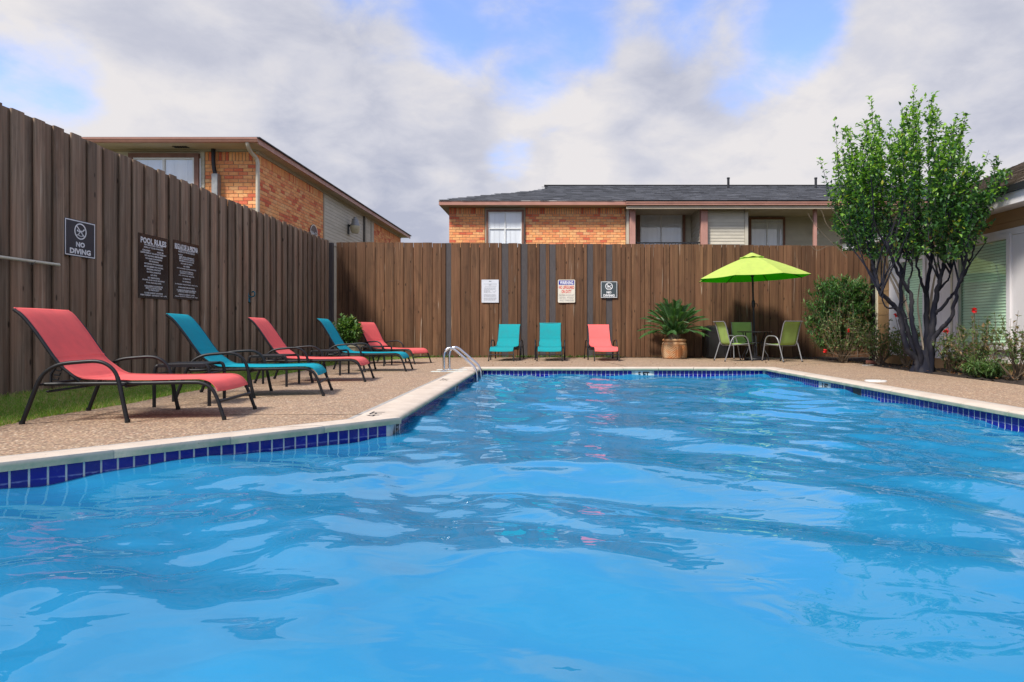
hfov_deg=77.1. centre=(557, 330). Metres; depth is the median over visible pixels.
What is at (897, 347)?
rose bush
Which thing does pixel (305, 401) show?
pool deck
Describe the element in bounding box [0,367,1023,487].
swimming pool
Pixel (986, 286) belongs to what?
window
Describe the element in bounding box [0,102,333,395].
board fence
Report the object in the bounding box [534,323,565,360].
sun lounger
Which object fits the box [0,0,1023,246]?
sky
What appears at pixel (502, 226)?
window
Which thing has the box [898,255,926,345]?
window
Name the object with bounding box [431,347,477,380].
pool handrail
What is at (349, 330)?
shrub
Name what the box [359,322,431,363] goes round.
sun lounger
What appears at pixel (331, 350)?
side table
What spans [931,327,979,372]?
rose bush
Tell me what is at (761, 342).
patio table
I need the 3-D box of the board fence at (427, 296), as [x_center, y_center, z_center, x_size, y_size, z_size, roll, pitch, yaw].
[1.725,-0.729,15.565,14.150,2.819,0.130,0,0,0]
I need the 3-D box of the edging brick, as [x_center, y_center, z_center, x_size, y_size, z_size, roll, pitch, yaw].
[5.980,0.600,12.100,0.260,0.060,0.090,0,0,20]
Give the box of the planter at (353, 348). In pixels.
[335,344,363,363]
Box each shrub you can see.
[332,313,364,343]
[802,272,875,359]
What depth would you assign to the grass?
6.09 m
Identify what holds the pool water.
in the swimming pool
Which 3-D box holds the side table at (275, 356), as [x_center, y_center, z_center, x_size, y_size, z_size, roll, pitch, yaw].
[-3.340,0.466,7.560,0.455,0.367,0.454,0,0,-4]
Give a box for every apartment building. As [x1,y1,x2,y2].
[81,137,410,347]
[438,177,933,246]
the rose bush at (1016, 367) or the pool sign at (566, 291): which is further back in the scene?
the pool sign at (566, 291)
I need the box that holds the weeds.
[363,354,620,357]
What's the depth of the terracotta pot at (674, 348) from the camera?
14.54 m
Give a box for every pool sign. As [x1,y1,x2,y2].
[64,217,94,258]
[138,232,167,299]
[173,239,198,300]
[558,280,574,302]
[601,281,616,297]
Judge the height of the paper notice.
0.555 m
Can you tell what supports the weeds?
on the ground
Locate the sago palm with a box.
[638,297,710,338]
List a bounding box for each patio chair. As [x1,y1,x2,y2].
[713,321,752,361]
[730,322,756,358]
[761,321,802,362]
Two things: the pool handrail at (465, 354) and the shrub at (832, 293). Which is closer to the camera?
the pool handrail at (465, 354)
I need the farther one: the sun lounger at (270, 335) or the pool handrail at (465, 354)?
the pool handrail at (465, 354)
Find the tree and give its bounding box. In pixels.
[808,84,1012,372]
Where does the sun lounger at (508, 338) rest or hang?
on the pool deck
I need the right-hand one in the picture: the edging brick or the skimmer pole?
the edging brick
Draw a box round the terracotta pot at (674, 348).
[661,339,686,358]
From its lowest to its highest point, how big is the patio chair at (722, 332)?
0.847 m
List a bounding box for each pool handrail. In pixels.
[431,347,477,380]
[437,346,481,376]
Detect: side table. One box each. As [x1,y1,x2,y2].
[152,361,225,406]
[247,354,299,386]
[309,349,349,375]
[360,345,392,365]
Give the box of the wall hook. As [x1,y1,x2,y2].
[248,291,255,302]
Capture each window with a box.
[128,153,200,187]
[486,210,523,246]
[637,215,684,246]
[748,217,784,246]
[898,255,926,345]
[955,232,1011,349]
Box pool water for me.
[0,374,1023,681]
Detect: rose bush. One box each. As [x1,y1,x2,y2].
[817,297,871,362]
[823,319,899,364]
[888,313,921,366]
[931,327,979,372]
[943,308,1012,365]
[980,314,1023,379]
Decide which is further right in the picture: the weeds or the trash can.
the trash can
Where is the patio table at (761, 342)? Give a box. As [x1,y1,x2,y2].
[737,331,772,360]
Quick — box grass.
[0,356,435,425]
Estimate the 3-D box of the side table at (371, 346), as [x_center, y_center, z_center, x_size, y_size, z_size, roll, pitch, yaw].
[-3.330,0.466,11.800,0.455,0.367,0.454,0,0,4]
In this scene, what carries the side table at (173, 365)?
on the pool deck
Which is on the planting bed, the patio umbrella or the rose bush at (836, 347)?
the rose bush at (836, 347)
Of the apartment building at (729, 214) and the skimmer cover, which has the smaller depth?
the skimmer cover
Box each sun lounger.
[12,307,256,424]
[165,313,332,397]
[248,317,374,382]
[317,318,412,371]
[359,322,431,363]
[488,324,523,360]
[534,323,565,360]
[584,324,619,360]
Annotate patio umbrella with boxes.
[699,251,810,359]
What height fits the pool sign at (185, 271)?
0.840 m
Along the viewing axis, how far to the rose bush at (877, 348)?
11.89 m
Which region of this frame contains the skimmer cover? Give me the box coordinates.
[864,379,886,381]
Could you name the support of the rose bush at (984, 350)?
on the planting bed
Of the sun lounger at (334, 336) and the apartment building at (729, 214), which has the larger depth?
the apartment building at (729, 214)
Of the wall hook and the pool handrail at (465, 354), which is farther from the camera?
the wall hook
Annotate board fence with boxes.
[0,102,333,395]
[337,242,869,357]
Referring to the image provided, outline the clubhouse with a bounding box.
[839,162,1023,375]
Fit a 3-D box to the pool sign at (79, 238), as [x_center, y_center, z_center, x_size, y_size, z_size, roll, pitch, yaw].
[-5.448,-1.045,7.310,0.007,0.415,0.470,0,0,0]
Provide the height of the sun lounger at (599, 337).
0.789 m
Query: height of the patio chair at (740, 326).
0.847 m
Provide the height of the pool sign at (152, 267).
0.850 m
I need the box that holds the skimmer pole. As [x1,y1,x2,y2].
[0,255,59,265]
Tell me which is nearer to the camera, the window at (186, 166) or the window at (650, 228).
the window at (186, 166)
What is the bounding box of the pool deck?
[0,358,1023,455]
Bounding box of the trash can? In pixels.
[701,325,728,357]
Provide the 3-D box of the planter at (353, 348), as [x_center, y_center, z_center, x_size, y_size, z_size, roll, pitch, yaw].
[-4.010,0.464,12.350,0.464,0.372,0.464,0,0,0]
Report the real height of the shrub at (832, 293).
1.880 m
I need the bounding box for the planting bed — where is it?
[605,356,1023,384]
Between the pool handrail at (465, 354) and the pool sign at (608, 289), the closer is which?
the pool handrail at (465, 354)
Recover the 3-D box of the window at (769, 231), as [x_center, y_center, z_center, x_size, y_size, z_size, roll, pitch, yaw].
[7.052,-2.876,21.535,1.217,1.852,0.080,0,0,0]
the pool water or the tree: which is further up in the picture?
the tree
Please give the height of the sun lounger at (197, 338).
0.816 m
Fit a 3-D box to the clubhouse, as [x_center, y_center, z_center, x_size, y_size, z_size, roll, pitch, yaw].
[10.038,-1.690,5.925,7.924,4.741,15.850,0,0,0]
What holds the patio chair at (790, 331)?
on the pool deck
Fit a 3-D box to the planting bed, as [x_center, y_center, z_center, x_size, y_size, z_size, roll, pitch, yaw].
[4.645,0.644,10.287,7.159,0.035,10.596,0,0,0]
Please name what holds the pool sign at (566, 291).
attached to the board fence at (427, 296)
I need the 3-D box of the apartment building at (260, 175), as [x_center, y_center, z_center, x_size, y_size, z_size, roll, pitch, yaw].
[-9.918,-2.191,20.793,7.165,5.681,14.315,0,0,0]
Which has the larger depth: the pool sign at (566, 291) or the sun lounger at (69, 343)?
the pool sign at (566, 291)
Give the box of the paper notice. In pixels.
[482,280,498,302]
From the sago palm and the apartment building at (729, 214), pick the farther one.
the apartment building at (729, 214)
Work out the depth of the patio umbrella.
13.74 m
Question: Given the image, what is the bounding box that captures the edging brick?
[866,360,876,363]
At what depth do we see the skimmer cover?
8.06 m
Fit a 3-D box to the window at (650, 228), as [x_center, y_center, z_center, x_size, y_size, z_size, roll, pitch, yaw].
[3.463,-2.755,21.335,1.605,2.409,0.080,0,0,0]

